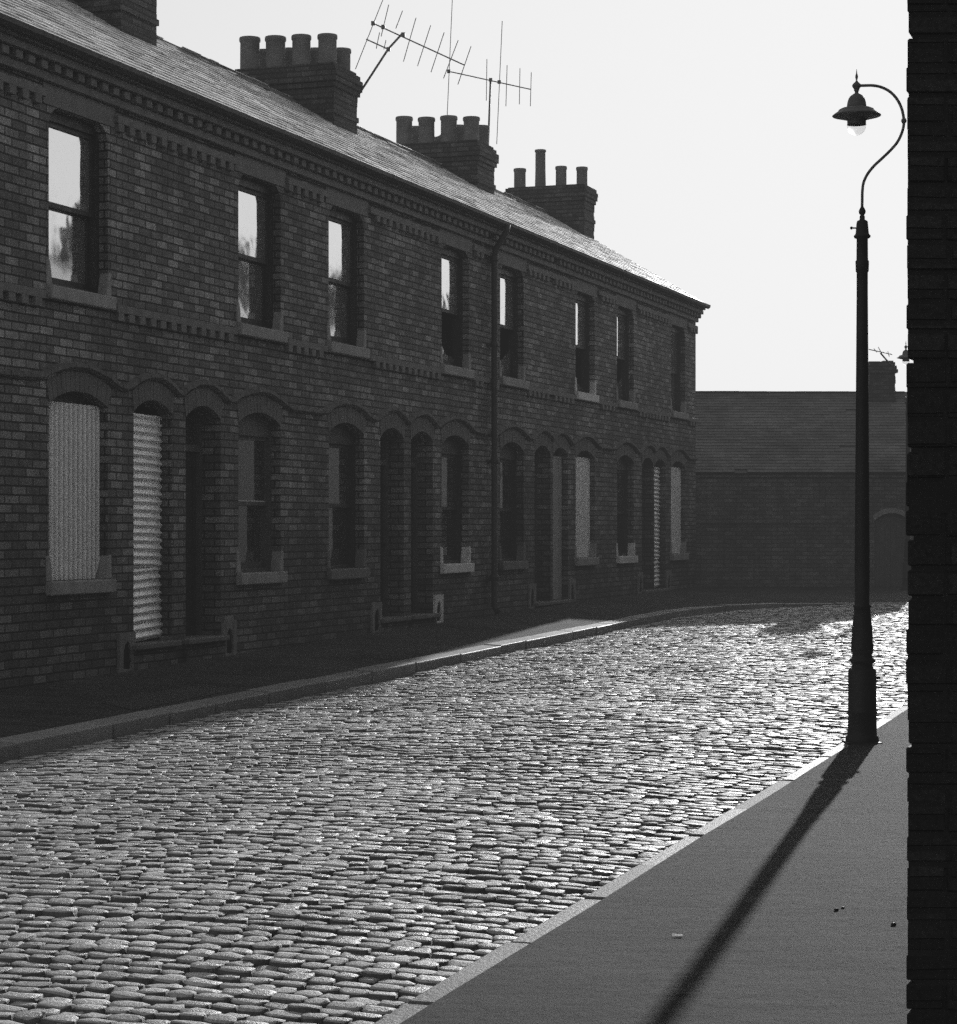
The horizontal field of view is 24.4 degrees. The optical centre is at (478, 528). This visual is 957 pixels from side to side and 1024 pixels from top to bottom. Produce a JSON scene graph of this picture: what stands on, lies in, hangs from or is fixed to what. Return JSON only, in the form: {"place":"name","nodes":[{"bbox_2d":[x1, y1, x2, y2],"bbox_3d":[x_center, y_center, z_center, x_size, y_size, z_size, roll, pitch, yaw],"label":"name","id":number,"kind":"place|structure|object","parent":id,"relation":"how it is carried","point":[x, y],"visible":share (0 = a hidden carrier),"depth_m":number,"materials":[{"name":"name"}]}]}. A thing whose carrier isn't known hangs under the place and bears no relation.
{"place":"outdoors","nodes":[
{"label":"outdoors","id":0,"kind":"place"},
{"bbox_2d":[0,586,910,737],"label":"pavement","id":1,"kind":"structure","parent":0,"point":[27,709],"depth_m":24.89,"materials":[{"name":"concrete"}]},
{"bbox_2d":[0,7,42,690],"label":"terrace house","id":2,"kind":"structure","parent":1,"relation":"on","point":[17,35],"depth_m":19.76,"materials":[{"name":"brick"}]},
{"bbox_2d":[0,0,203,688],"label":"terrace house","id":3,"kind":"structure","parent":1,"relation":"on","point":[97,142],"depth_m":21.39,"materials":[{"name":"brick"}]},
{"bbox_2d":[46,111,115,310],"bbox_3d":[-3.882,-3.033,21.029,0.315,1.815,1.230,0,0,19],"label":"window","id":4,"kind":"structure","parent":3,"relation":"in","point":[72,265],"depth_m":21.22,"materials":[{"name":"glass"}]},
{"bbox_2d":[46,392,115,595],"bbox_3d":[-3.891,-0.348,21.032,0.335,1.945,1.230,0,0,19],"label":"window","id":5,"kind":"structure","parent":3,"relation":"in","point":[103,583],"depth_m":21.05,"materials":[{"name":"paint"}]},
{"bbox_2d":[134,405,152,639],"bbox_3d":[-3.564,-0.075,22.508,0.130,2.470,0.830,0,0,19],"label":"door","id":6,"kind":"structure","parent":3,"relation":"in","point":[140,409],"depth_m":22.81,"materials":[{"name":"paint"}]},
{"bbox_2d":[37,0,328,701],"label":"terrace house","id":7,"kind":"structure","parent":1,"relation":"on","point":[245,168],"depth_m":24.50,"materials":[{"name":"brick"}]},
{"bbox_2d":[186,411,201,634],"bbox_3d":[-3.185,-0.075,23.581,0.130,2.470,0.830,0,0,19],"label":"door","id":8,"kind":"structure","parent":7,"relation":"in","point":[193,422],"depth_m":23.89,"materials":[{"name":"paint"}]},
{"bbox_2d":[236,177,287,342],"bbox_3d":[-2.540,-3.033,24.860,0.315,1.815,1.230,0,0,19],"label":"window","id":9,"kind":"structure","parent":7,"relation":"in","point":[255,317],"depth_m":25.08,"materials":[{"name":"glass"}]},
{"bbox_2d":[236,413,287,584],"bbox_3d":[-2.549,-0.348,24.863,0.335,1.945,1.230,0,0,19],"label":"window","id":10,"kind":"structure","parent":7,"relation":"in","point":[255,564],"depth_m":25.09,"materials":[{"name":"grey glass"}]},
{"bbox_2d":[144,35,425,674],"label":"terrace house","id":11,"kind":"structure","parent":1,"relation":"on","point":[357,202],"depth_m":27.69,"materials":[{"name":"brick"}]},
{"bbox_2d":[327,208,369,358],"bbox_3d":[-1.707,-3.033,27.239,0.315,1.815,1.230,0,0,19],"label":"window","id":12,"kind":"structure","parent":11,"relation":"in","point":[343,337],"depth_m":27.50,"materials":[{"name":"glass"}]},
{"bbox_2d":[327,423,369,579],"bbox_3d":[-1.716,-0.348,27.242,0.335,1.945,1.230,0,0,19],"label":"window","id":13,"kind":"structure","parent":11,"relation":"in","point":[343,562],"depth_m":27.51,"materials":[{"name":"paint"}]},
{"bbox_2d":[380,434,387,615],"bbox_3d":[-1.377,-0.075,28.743,0.130,2.470,0.830,0,0,19],"label":"door","id":14,"kind":"structure","parent":11,"relation":"in","point":[383,440],"depth_m":29.07,"materials":[{"name":"paint"}]},
{"bbox_2d":[209,33,510,626],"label":"terrace house","id":15,"kind":"structure","parent":1,"relation":"on","point":[447,231],"depth_m":31.22,"materials":[{"name":"brick"}]},
{"bbox_2d":[355,0,470,95],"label":"television aerial","id":16,"kind":"object","parent":15,"relation":"attached to","point":[402,34],"visible":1,"depth_m":33.14,"materials":[{"name":"metal"}]},
{"bbox_2d":[411,438,417,612],"bbox_3d":[-1.017,-0.075,29.772,0.130,2.470,0.830,0,0,19],"label":"door","id":17,"kind":"structure","parent":15,"relation":"in","point":[414,444],"depth_m":30.10,"materials":[{"name":"paint"}]},
{"bbox_2d":[440,247,473,378],"bbox_3d":[-0.405,-3.033,30.957,0.315,1.815,1.230,0,0,19],"label":"window","id":18,"kind":"structure","parent":15,"relation":"in","point":[458,364],"depth_m":31.31,"materials":[{"name":"paint"}]},
{"bbox_2d":[440,436,473,573],"bbox_3d":[-0.415,-0.348,30.961,0.335,1.945,1.230,0,0,19],"label":"window","id":19,"kind":"structure","parent":15,"relation":"in","point":[454,558],"depth_m":31.27,"materials":[{"name":"paint"}]},
{"bbox_2d":[353,125,568,614],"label":"terrace house","id":20,"kind":"structure","parent":1,"relation":"on","point":[527,254],"depth_m":33.84,"materials":[{"name":"brick"}]},
{"bbox_2d":[499,267,528,389],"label":"window","id":21,"kind":"structure","parent":20,"relation":"in","point":[513,375],"depth_m":33.70,"materials":[{"name":"paint"}]},
{"bbox_2d":[499,443,528,569],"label":"window","id":22,"kind":"structure","parent":20,"relation":"in","point":[512,556],"depth_m":33.68,"materials":[{"name":"paint"}]},
{"bbox_2d":[535,453,536,600],"bbox_3d":[0.750,-0.075,34.822,0.130,2.470,0.830,0,0,19],"label":"door","id":23,"kind":"structure","parent":20,"relation":"in","point":[535,453],"depth_m":35.16,"materials":[{"name":"paint"}]},
{"bbox_2d":[383,115,622,624],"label":"terrace house","id":24,"kind":"structure","parent":1,"relation":"on","point":[465,155],"depth_m":37.16,"materials":[{"name":"brick"}]},
{"bbox_2d":[447,0,531,143],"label":"television aerial","id":25,"kind":"object","parent":24,"relation":"on","point":[490,80],"visible":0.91,"depth_m":39.29,"materials":[{"name":"metal"}]},
{"bbox_2d":[575,293,598,402],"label":"window","id":26,"kind":"structure","parent":24,"relation":"in","point":[586,391],"depth_m":37.39,"materials":[{"name":"paint"}]},
{"bbox_2d":[575,452,598,565],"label":"window","id":27,"kind":"structure","parent":24,"relation":"in","point":[591,559],"depth_m":37.11,"materials":[{"name":"paint"}]},
{"bbox_2d":[493,189,668,596],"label":"terrace house","id":28,"kind":"structure","parent":1,"relation":"on","point":[634,295],"depth_m":39.84,"materials":[{"name":"brick"}]},
{"bbox_2d":[616,308,637,410],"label":"window","id":29,"kind":"structure","parent":28,"relation":"in","point":[625,398],"depth_m":39.77,"materials":[{"name":"glass"}]},
{"bbox_2d":[616,457,637,563],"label":"window","id":30,"kind":"structure","parent":28,"relation":"in","point":[625,551],"depth_m":39.78,"materials":[{"name":"paint"}]},
{"bbox_2d":[505,149,710,591],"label":"terrace house","id":31,"kind":"structure","parent":1,"relation":"on","point":[562,203],"depth_m":43.35,"materials":[{"name":"brick"}]},
{"bbox_2d":[670,326,688,419],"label":"window","id":32,"kind":"structure","parent":31,"relation":"in","point":[678,411],"depth_m":43.39,"materials":[{"name":"paint"}]},
{"bbox_2d":[670,463,688,560],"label":"window","id":33,"kind":"structure","parent":31,"relation":"in","point":[682,555],"depth_m":43.07,"materials":[{"name":"paint"}]},
{"bbox_2d":[897,343,910,589],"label":"street lamp","id":34,"kind":"object","parent":1,"relation":"on","point":[905,361],"visible":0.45,"depth_m":43.26,"materials":[{"name":"metal"}]},
{"bbox_2d":[156,0,912,391],"label":"sky","id":35,"kind":"structure","parent":0,"point":[708,138],"materials":[{"name":"white"}]},
{"bbox_2d":[400,709,910,1023],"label":"pavement","id":36,"kind":"structure","parent":0,"point":[747,902],"depth_m":9.01,"materials":[{"name":"concrete"}]},
{"bbox_2d":[832,69,906,744],"bbox_3d":[2.833,-0.853,16.000,0.539,4.947,0.351,0,0,0],"label":"street lamp","id":37,"kind":"object","parent":36,"relation":"on","point":[856,113],"visible":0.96,"depth_m":15.96,"materials":[{"name":"metal"}]},
{"bbox_2d":[906,0,956,1023],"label":"corner building","id":38,"kind":"structure","parent":36,"relation":"on","point":[931,528],"depth_m":5.90,"materials":[{"name":"black brick"}]},
{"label":"road","id":39,"kind":"structure","parent":0,"visible":0},
{"bbox_2d":[0,604,907,1023],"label":"road setts","id":40,"kind":"structure","parent":39,"relation":"on","point":[364,854],"depth_m":12.85,"materials":[{"name":"stone"}]},
{"bbox_2d":[0,603,907,763],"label":"kerb","id":41,"kind":"structure","parent":39,"relation":"on","point":[40,742],"depth_m":21.28,"materials":[{"name":"stone"}]},
{"bbox_2d":[374,702,907,1023],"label":"kerb","id":42,"kind":"structure","parent":39,"relation":"on","point":[420,1002],"depth_m":9.56,"materials":[{"name":"stone"}]},
{"bbox_2d":[696,361,913,605],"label":"building","id":43,"kind":"structure","parent":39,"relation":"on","point":[775,488],"depth_m":44.90,"materials":[{"name":"brick"}]},
{"bbox_2d":[869,347,892,366],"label":"television aerial","id":44,"kind":"object","parent":43,"relation":"attached to","point":[883,356],"visible":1,"depth_m":46.99,"materials":[{"name":"metal"}]},
{"bbox_2d":[874,513,904,585],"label":"door","id":45,"kind":"structure","parent":43,"relation":"in","point":[889,528],"depth_m":45.02,"materials":[{"name":"grey paint"}]}
]}

